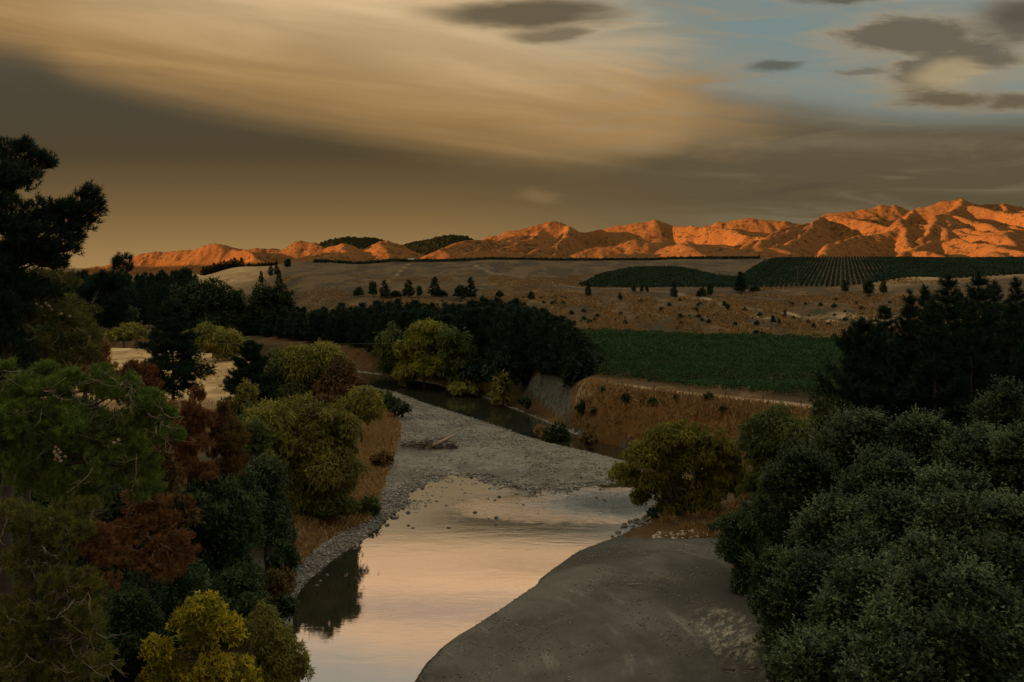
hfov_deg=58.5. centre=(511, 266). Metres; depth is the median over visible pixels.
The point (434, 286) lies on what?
conifer
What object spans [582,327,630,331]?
vine row
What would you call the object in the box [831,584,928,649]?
silvery tree
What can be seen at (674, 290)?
conifer
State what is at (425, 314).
conifer
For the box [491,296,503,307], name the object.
conifer
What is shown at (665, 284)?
vine row
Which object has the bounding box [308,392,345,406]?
shrub
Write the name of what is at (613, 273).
vine row
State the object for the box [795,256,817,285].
vine row
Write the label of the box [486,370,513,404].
shrub
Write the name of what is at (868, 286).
round tree
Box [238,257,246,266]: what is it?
conifer
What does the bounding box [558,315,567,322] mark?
conifer
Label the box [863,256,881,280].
vine row
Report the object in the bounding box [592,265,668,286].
vine row
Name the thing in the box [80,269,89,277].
conifer
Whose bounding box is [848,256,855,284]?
vine row
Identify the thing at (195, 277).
conifer
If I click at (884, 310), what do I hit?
conifer
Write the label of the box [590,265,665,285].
vine row
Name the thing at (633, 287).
round tree
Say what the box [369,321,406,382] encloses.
willow
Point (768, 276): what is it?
vine row
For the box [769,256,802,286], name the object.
vine row
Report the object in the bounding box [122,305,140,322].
shrub
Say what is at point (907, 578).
silvery tree
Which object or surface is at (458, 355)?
willow
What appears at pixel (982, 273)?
vine row
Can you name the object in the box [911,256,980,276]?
vine row
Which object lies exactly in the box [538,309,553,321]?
conifer
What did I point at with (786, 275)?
vine row
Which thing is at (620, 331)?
vine row
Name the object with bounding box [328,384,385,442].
willow
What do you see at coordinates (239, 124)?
sky
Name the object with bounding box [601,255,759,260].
vine row
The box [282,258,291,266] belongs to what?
round tree
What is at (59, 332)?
round tree
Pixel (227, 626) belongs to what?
yellow tree
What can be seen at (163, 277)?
conifer
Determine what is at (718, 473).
willow
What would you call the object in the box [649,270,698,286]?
vine row
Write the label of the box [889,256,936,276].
vine row
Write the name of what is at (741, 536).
tree
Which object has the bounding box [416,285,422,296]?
round tree
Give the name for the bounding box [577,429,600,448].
shrub
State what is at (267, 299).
round tree
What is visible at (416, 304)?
conifer
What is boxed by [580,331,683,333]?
vine row
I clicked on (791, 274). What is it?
vine row
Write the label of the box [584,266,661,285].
vine row
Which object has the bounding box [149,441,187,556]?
round tree
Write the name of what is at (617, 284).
vine row
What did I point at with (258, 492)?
shrub
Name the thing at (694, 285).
vine row
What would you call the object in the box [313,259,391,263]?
vine row
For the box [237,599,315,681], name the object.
yellow tree
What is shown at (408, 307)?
conifer
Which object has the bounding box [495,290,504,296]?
round tree
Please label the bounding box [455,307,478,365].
conifer
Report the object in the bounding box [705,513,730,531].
shrub
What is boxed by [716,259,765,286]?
vine row
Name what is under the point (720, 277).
vine row
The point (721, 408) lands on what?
shrub
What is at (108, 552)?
dead pine
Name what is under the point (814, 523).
silvery tree
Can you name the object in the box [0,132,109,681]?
pine tree
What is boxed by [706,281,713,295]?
round tree
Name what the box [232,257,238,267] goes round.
conifer
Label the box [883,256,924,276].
vine row
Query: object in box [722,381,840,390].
vine row
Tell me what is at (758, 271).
vine row
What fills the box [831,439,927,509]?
silvery tree
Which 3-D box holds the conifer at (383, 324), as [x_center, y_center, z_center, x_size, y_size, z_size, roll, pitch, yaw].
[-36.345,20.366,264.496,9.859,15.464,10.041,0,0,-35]
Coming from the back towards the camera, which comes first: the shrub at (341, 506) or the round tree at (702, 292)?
the round tree at (702, 292)
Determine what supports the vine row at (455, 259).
on the ground at (316, 276)
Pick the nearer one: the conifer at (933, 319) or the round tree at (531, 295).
the conifer at (933, 319)
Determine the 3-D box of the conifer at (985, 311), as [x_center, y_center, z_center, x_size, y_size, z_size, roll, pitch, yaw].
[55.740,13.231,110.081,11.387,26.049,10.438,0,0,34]
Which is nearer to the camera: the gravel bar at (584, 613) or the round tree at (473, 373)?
the gravel bar at (584, 613)
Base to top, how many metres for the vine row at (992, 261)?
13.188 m
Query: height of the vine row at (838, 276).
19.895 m
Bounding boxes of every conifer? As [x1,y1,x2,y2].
[56,288,65,307]
[63,287,72,299]
[79,272,87,281]
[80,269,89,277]
[133,274,140,284]
[136,288,150,326]
[139,274,146,292]
[143,271,150,288]
[146,272,153,296]
[152,273,160,289]
[158,270,167,293]
[164,270,177,292]
[173,270,181,281]
[176,267,190,283]
[180,278,191,286]
[191,274,199,290]
[203,266,208,274]
[206,265,214,273]
[217,261,223,270]
[223,261,231,268]
[229,259,233,267]
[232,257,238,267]
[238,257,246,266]
[259,270,263,282]
[267,262,273,275]
[273,260,279,274]
[274,270,282,284]
[291,306,303,315]
[301,307,308,318]
[303,309,314,337]
[319,309,330,334]
[322,315,336,343]
[329,308,334,315]
[332,307,349,338]
[334,302,346,320]
[346,306,360,340]
[351,302,366,321]
[361,313,381,352]
[368,302,387,337]
[369,310,393,357]
[370,300,380,310]
[378,280,390,296]
[378,300,394,328]
[382,309,406,335]
[394,298,401,309]
[394,309,410,335]
[401,279,414,296]
[401,308,422,333]
[402,303,414,321]
[409,299,422,311]
[410,308,440,348]
[425,301,439,313]
[426,276,442,295]
[430,311,444,348]
[430,312,456,376]
[438,305,452,321]
[447,303,457,321]
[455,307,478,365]
[459,298,478,325]
[462,277,478,297]
[476,295,488,306]
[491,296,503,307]
[494,302,506,318]
[501,296,523,331]
[529,305,539,313]
[534,307,550,312]
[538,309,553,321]
[547,315,564,339]
[557,330,584,374]
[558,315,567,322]
[563,320,576,331]
[569,327,585,343]
[570,338,603,364]
[584,281,591,295]
[669,281,678,296]
[732,271,748,291]
[808,315,921,425]
[840,280,849,290]
[857,304,912,414]
[878,277,887,292]
[884,288,932,411]
[899,293,969,430]
[900,272,991,417]
[910,284,942,407]
[941,298,993,429]
[947,268,1007,416]
[968,301,1023,421]
[980,280,1008,360]
[991,276,1023,391]
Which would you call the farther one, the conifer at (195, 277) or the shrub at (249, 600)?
the conifer at (195, 277)
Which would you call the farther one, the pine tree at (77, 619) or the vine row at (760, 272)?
the vine row at (760, 272)
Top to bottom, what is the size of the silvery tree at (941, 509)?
13.540 m
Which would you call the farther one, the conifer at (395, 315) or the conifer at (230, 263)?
the conifer at (230, 263)
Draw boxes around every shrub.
[79,580,175,681]
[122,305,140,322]
[161,483,205,548]
[174,584,269,643]
[229,377,260,416]
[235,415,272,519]
[237,465,267,553]
[256,564,290,606]
[265,535,303,576]
[270,390,313,415]
[273,591,299,626]
[277,564,298,597]
[280,503,297,545]
[290,490,362,519]
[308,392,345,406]
[354,493,382,516]
[368,448,395,466]
[374,389,384,395]
[381,390,394,405]
[384,396,402,411]
[389,401,412,416]
[446,379,483,396]
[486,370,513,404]
[516,395,532,413]
[533,424,545,436]
[541,421,570,440]
[575,399,586,413]
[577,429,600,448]
[589,406,596,415]
[620,392,630,402]
[645,506,681,518]
[647,396,657,406]
[703,391,714,399]
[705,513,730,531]
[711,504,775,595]
[718,405,725,411]
[737,489,785,539]
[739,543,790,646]
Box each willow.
[105,321,150,347]
[182,317,250,361]
[240,396,299,494]
[262,345,316,403]
[274,337,347,399]
[279,399,376,515]
[311,355,364,398]
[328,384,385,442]
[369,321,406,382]
[390,317,452,387]
[433,324,482,383]
[605,418,752,514]
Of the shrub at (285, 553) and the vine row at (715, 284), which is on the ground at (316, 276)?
the vine row at (715, 284)
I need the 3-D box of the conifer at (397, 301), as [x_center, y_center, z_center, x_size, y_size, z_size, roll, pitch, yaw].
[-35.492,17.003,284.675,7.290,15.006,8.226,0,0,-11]
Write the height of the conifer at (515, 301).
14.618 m
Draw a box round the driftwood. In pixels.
[400,432,459,450]
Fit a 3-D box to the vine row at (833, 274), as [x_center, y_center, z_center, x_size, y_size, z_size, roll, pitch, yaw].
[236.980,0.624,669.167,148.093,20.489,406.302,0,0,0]
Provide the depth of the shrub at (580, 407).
165.57 m
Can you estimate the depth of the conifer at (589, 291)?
431.42 m
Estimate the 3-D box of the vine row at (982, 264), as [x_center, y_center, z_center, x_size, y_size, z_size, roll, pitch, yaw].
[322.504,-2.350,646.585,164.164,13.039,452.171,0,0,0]
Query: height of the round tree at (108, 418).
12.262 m
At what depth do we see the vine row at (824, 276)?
575.73 m
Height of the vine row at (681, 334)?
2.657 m
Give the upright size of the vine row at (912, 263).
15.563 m
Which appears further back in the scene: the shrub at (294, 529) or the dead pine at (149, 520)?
the shrub at (294, 529)
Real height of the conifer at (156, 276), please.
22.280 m
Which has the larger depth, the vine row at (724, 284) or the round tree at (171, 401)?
the vine row at (724, 284)
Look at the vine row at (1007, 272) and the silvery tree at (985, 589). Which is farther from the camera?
the vine row at (1007, 272)
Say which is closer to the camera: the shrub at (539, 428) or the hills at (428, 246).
the shrub at (539, 428)
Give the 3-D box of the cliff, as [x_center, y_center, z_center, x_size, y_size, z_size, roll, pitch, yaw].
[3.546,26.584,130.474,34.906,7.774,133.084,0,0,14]
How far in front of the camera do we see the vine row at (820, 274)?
576.25 m
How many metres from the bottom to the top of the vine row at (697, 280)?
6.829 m
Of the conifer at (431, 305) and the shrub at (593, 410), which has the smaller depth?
the shrub at (593, 410)
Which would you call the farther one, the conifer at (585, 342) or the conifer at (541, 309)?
the conifer at (541, 309)
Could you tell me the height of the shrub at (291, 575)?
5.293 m
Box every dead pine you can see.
[43,510,131,681]
[77,339,118,572]
[111,471,201,635]
[115,358,165,479]
[162,383,222,493]
[205,397,252,483]
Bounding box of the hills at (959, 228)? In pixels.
[37,199,1023,274]
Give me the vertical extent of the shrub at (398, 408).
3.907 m
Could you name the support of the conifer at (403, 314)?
on the ground at (316, 276)
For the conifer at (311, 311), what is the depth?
306.55 m
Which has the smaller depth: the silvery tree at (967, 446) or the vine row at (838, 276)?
the silvery tree at (967, 446)
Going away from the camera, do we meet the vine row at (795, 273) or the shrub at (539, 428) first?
the shrub at (539, 428)
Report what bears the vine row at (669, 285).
on the ground at (316, 276)
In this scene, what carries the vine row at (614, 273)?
on the ground at (316, 276)
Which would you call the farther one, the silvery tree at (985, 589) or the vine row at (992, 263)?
the vine row at (992, 263)
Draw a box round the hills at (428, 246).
[319,234,473,254]
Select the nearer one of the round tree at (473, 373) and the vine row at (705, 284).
the round tree at (473, 373)
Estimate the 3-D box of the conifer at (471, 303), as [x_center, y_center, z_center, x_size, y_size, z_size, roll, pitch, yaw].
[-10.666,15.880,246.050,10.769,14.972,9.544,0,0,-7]
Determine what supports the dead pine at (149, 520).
on the ground at (316, 276)
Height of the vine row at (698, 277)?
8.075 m
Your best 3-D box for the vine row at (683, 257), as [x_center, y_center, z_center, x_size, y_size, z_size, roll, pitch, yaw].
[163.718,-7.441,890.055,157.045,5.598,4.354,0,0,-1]
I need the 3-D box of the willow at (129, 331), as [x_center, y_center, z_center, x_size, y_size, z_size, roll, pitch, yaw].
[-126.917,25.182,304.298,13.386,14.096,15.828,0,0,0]
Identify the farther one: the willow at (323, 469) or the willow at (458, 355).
the willow at (458, 355)
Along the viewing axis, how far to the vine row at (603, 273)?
648.48 m
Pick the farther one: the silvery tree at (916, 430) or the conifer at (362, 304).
the conifer at (362, 304)
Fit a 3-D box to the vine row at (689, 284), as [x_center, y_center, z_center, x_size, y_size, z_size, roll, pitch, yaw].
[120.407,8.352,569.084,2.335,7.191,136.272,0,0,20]
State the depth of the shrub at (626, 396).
153.75 m
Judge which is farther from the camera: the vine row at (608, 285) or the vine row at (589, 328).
the vine row at (608, 285)
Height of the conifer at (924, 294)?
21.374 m
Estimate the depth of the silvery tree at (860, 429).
83.06 m
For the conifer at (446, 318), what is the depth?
239.55 m
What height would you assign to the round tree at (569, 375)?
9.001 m
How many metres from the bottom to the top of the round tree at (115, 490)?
9.027 m
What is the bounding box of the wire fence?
[607,379,812,406]
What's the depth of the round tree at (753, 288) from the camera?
439.39 m
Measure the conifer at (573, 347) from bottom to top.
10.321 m
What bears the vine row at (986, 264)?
on the ground at (316, 276)
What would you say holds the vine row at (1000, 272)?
on the ground at (316, 276)
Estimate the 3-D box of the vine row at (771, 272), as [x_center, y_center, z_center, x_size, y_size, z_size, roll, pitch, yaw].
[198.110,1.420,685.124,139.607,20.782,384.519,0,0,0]
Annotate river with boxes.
[289,372,667,681]
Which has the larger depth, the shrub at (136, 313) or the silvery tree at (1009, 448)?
the shrub at (136, 313)
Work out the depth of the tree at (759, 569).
65.27 m
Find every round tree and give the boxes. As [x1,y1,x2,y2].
[0,307,81,393]
[0,391,109,493]
[0,472,115,582]
[13,570,142,681]
[54,475,190,601]
[74,407,160,488]
[112,564,194,647]
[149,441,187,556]
[152,548,212,607]
[154,399,179,416]
[160,482,210,553]
[162,275,252,331]
[185,472,267,594]
[208,560,273,607]
[230,398,258,429]
[242,279,298,331]
[246,452,294,570]
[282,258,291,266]
[352,286,364,296]
[368,280,377,295]
[386,290,401,296]
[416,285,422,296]
[439,290,447,295]
[453,284,468,297]
[457,359,492,394]
[481,351,530,401]
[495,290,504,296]
[526,290,534,298]
[560,347,601,386]
[630,283,636,290]
[695,287,708,296]
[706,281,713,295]
[732,400,820,504]
[749,284,760,291]
[770,314,775,322]
[806,391,857,436]
[861,279,876,294]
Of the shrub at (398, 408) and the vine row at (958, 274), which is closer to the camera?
the shrub at (398, 408)
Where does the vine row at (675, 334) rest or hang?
on the ground at (316, 276)
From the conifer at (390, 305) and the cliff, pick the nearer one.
the cliff
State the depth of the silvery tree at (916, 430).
80.34 m
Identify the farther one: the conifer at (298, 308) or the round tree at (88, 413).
the conifer at (298, 308)
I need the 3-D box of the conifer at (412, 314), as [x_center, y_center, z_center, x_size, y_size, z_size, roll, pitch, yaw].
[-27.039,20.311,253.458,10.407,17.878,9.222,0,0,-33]
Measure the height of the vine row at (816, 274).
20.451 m
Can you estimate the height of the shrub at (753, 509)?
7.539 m
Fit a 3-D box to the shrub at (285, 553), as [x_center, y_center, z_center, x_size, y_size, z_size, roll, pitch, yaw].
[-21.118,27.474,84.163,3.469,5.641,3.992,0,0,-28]
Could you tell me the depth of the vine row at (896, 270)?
576.81 m
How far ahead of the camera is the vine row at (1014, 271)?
521.31 m
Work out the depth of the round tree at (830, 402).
111.25 m
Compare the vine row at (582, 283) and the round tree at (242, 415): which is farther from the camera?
the vine row at (582, 283)
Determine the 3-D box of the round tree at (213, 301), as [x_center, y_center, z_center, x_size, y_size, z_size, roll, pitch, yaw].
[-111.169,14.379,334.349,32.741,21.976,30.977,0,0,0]
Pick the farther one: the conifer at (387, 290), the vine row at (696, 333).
the conifer at (387, 290)
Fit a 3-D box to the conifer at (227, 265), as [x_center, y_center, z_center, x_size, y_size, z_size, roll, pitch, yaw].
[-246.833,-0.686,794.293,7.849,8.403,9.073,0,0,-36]
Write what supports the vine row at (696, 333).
on the ground at (316, 276)
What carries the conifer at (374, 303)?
on the ground at (316, 276)
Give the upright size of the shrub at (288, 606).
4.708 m
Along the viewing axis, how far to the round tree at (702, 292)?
393.35 m
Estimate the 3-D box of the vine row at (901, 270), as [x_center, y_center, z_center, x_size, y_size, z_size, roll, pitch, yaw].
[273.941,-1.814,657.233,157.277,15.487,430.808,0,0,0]
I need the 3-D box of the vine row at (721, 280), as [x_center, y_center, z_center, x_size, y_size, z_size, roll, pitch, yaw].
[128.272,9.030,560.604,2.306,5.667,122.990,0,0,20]
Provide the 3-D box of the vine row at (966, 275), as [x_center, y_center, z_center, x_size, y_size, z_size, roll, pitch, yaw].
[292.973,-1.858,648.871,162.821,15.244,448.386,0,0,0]
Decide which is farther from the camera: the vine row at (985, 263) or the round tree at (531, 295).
the vine row at (985, 263)
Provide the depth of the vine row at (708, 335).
256.67 m
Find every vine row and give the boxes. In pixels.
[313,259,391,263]
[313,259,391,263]
[392,256,512,261]
[392,256,512,261]
[398,256,509,260]
[513,257,599,260]
[515,257,598,260]
[578,266,655,284]
[580,266,658,285]
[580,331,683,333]
[581,329,665,333]
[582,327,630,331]
[582,329,647,332]
[582,331,812,337]
[582,331,893,340]
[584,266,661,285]
[585,265,650,281]
[588,331,783,338]
[588,333,907,341]
[589,265,648,279]
[589,332,769,337]
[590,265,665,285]
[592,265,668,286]
[594,265,644,275]
[596,266,671,286]
[600,256,759,260]
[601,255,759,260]
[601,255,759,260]
[601,265,675,286]
[605,266,677,286]
[610,266,680,286]
[615,267,680,286]
[620,267,684,286]
[625,267,686,286]
[639,269,693,287]
[644,269,696,286]
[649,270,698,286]
[653,270,700,287]
[658,271,702,286]
[663,271,705,286]
[667,272,707,286]
[673,273,710,286]
[677,273,713,286]
[681,274,715,286]
[687,273,719,286]
[691,274,722,286]
[696,275,725,286]
[701,275,728,286]
[708,276,731,283]
[713,275,735,286]
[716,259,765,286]
[721,257,772,287]
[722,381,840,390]
[726,257,776,286]
[731,257,779,286]
[737,257,781,285]
[746,257,788,286]
[747,257,784,283]
[749,257,790,286]
[754,257,793,285]
[760,257,796,286]
[765,257,799,286]
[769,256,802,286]
[774,257,805,286]
[779,256,808,286]
[784,256,811,285]
[790,256,814,285]
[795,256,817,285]
[799,256,819,285]
[804,256,823,285]
[810,256,825,286]
[815,256,828,285]
[820,256,831,286]
[825,256,834,285]
[831,257,837,285]
[836,256,840,285]
[841,256,844,284]
[845,256,849,284]
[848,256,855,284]
[851,256,860,284]
[854,256,865,281]
[857,256,871,281]
[860,256,877,281]
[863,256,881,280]
[865,256,889,279]
[868,256,895,279]
[871,256,900,277]
[874,257,906,277]
[877,256,911,276]
[880,256,918,276]
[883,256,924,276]
[886,256,930,276]
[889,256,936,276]
[892,256,943,277]
[895,256,947,274]
[898,256,956,277]
[901,256,962,277]
[904,256,968,277]
[907,256,975,276]
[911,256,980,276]
[914,256,987,276]
[916,256,993,275]
[924,257,999,275]
[927,257,1005,275]
[928,256,1011,274]
[932,257,1018,273]
[936,257,1023,273]
[938,256,1013,270]
[942,257,1019,269]
[945,257,1023,270]
[949,257,1023,268]
[951,257,1023,267]
[954,257,1023,267]
[957,257,1023,265]
[962,257,1023,264]
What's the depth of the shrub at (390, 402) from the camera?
181.21 m
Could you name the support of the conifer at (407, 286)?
on the ground at (316, 276)
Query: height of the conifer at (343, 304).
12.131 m
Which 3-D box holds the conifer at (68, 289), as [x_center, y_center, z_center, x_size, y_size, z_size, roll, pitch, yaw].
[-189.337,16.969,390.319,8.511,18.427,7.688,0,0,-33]
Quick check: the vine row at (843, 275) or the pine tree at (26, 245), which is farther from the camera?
the vine row at (843, 275)
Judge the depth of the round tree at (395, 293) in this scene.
454.68 m
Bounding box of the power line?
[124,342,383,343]
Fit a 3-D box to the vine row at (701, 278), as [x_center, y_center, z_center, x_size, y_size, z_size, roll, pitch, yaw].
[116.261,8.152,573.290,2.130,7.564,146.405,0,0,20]
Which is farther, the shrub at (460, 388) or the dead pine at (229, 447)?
the shrub at (460, 388)
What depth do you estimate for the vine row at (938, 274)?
560.46 m
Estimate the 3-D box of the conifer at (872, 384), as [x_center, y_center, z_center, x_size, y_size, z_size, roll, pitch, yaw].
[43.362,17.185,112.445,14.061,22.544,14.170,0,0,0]
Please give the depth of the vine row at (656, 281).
572.93 m
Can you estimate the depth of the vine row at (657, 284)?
571.42 m
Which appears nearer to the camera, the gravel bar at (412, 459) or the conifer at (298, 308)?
the gravel bar at (412, 459)
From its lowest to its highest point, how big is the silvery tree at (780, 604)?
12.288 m
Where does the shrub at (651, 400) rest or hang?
on the ground at (316, 276)
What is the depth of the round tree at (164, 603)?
55.57 m
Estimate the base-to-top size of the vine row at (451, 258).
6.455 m
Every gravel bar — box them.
[284,371,641,681]
[417,535,777,681]
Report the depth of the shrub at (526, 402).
185.62 m
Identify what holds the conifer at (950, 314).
on the ground at (316, 276)
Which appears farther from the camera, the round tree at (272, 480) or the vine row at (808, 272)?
the vine row at (808, 272)
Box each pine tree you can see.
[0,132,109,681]
[0,265,108,681]
[0,354,192,681]
[0,493,127,681]
[39,250,137,398]
[132,298,216,400]
[218,339,283,408]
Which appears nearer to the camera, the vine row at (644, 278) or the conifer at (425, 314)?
the conifer at (425, 314)
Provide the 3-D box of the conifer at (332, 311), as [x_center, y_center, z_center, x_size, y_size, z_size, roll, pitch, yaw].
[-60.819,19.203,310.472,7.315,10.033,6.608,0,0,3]
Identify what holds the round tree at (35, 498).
on the ground at (316, 276)
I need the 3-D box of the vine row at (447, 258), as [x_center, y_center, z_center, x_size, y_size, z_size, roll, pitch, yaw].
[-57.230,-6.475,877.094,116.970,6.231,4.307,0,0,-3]
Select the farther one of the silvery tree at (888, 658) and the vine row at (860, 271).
the vine row at (860, 271)
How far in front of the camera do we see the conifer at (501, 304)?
234.43 m
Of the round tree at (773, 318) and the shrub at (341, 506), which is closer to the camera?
the shrub at (341, 506)
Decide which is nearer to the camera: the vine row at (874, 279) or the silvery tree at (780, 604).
the silvery tree at (780, 604)
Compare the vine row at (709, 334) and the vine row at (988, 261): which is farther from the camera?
the vine row at (988, 261)
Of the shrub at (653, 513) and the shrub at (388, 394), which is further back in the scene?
the shrub at (388, 394)
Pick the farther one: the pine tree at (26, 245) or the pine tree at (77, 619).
the pine tree at (26, 245)
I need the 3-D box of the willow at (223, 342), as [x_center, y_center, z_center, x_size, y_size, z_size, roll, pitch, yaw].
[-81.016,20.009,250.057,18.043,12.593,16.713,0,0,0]
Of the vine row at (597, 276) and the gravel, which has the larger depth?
the vine row at (597, 276)
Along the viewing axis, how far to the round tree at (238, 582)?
61.01 m
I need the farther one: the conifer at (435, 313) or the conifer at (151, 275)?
the conifer at (151, 275)
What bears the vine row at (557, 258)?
on the ground at (316, 276)
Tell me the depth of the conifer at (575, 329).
198.27 m
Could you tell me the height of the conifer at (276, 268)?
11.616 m
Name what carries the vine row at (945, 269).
on the ground at (316, 276)
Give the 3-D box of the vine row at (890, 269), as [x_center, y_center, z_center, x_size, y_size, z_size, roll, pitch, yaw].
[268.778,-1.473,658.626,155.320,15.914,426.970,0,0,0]
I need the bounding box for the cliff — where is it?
[251,372,641,619]
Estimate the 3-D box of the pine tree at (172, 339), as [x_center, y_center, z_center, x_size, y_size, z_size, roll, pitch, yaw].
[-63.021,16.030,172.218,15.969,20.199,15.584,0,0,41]
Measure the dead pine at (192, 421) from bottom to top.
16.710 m
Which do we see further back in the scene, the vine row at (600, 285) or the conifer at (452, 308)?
the vine row at (600, 285)
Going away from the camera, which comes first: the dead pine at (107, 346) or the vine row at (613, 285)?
the dead pine at (107, 346)
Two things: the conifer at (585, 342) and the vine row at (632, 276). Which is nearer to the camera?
the conifer at (585, 342)
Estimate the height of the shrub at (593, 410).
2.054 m
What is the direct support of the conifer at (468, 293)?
on the ground at (316, 276)
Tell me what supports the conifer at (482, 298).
on the ground at (316, 276)
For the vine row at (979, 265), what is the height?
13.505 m
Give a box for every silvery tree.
[750,539,838,680]
[751,438,853,581]
[763,613,856,681]
[780,593,863,657]
[782,484,875,580]
[801,544,903,634]
[802,404,911,513]
[814,517,904,584]
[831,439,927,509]
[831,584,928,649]
[832,614,978,681]
[846,477,930,548]
[858,548,960,625]
[859,515,965,582]
[871,403,968,477]
[898,594,1016,681]
[901,457,992,517]
[902,478,1000,552]
[913,550,1023,681]
[922,413,1022,496]
[944,522,1023,619]
[959,374,1023,434]
[961,482,1023,669]
[982,411,1023,506]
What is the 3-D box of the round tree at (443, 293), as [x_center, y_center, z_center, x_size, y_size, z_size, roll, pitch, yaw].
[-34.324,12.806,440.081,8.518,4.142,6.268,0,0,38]
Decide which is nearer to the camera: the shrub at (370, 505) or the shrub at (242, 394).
the shrub at (370, 505)
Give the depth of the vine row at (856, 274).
567.22 m
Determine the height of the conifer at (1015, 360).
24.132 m
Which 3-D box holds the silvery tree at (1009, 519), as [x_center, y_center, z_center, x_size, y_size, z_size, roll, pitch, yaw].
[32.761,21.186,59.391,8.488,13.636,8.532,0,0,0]
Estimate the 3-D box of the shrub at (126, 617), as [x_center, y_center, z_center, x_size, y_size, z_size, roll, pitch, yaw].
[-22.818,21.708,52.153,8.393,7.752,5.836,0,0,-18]
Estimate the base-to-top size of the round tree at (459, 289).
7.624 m
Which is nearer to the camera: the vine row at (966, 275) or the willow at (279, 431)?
the willow at (279, 431)
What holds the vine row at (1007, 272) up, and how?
on the ground at (316, 276)
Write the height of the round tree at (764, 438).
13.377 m
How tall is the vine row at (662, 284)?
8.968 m
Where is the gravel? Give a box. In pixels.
[288,386,771,681]
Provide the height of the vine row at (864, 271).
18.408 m
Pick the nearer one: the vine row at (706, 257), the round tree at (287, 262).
the round tree at (287, 262)
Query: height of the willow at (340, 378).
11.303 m
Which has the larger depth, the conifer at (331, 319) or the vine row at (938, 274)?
the vine row at (938, 274)
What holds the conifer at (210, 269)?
on the ground at (316, 276)
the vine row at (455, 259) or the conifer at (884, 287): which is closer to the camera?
the conifer at (884, 287)
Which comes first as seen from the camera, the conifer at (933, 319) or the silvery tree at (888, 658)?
the silvery tree at (888, 658)
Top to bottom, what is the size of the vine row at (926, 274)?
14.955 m
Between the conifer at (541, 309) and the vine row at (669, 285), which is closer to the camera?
the conifer at (541, 309)
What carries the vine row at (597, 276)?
on the ground at (316, 276)
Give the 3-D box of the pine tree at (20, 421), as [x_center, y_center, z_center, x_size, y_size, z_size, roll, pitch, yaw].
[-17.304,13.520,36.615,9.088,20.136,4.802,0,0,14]
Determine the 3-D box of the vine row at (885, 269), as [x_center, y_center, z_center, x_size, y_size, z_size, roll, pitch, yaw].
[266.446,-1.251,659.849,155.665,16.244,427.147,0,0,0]
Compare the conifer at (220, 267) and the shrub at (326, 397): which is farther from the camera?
the conifer at (220, 267)
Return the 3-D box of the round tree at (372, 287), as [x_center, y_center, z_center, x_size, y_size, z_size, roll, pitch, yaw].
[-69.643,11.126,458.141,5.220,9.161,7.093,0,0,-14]
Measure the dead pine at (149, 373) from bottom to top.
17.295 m
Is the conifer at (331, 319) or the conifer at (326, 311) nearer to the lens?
the conifer at (331, 319)
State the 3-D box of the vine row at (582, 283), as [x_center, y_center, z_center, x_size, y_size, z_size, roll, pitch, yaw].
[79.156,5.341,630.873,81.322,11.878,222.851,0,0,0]
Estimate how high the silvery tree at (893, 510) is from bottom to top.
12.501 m
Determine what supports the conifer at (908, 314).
on the ground at (316, 276)
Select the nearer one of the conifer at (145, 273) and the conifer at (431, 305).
the conifer at (431, 305)
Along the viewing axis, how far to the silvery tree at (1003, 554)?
55.40 m
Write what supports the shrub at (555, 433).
on the gravel bar at (412, 459)
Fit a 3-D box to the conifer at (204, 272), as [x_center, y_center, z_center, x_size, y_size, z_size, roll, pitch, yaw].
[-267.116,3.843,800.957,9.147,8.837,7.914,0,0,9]
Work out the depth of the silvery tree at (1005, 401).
91.73 m
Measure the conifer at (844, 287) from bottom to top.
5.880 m
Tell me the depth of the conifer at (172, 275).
491.07 m
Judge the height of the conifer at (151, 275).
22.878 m
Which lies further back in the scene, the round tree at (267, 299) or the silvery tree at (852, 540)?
the round tree at (267, 299)
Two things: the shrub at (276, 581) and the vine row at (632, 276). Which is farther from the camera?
the vine row at (632, 276)
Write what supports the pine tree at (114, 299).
on the ground at (316, 276)
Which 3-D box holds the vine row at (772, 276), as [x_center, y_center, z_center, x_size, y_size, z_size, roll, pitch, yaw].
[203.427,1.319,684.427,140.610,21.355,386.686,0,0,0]
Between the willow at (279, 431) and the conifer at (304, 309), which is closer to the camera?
the willow at (279, 431)
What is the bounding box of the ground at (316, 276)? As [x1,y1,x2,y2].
[12,258,1023,681]
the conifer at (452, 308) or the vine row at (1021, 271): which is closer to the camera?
the conifer at (452, 308)
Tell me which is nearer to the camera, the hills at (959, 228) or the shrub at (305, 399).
the shrub at (305, 399)
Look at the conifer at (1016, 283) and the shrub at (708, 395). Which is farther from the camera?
the shrub at (708, 395)
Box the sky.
[0,0,1023,267]
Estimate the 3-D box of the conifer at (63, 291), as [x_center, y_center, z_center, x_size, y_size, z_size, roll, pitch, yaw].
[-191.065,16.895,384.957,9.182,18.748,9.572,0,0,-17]
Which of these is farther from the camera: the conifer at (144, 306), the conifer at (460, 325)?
the conifer at (144, 306)
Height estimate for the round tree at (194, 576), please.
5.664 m
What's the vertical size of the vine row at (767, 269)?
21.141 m
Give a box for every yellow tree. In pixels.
[135,589,264,681]
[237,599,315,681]
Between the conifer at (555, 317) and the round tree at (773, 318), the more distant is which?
the round tree at (773, 318)

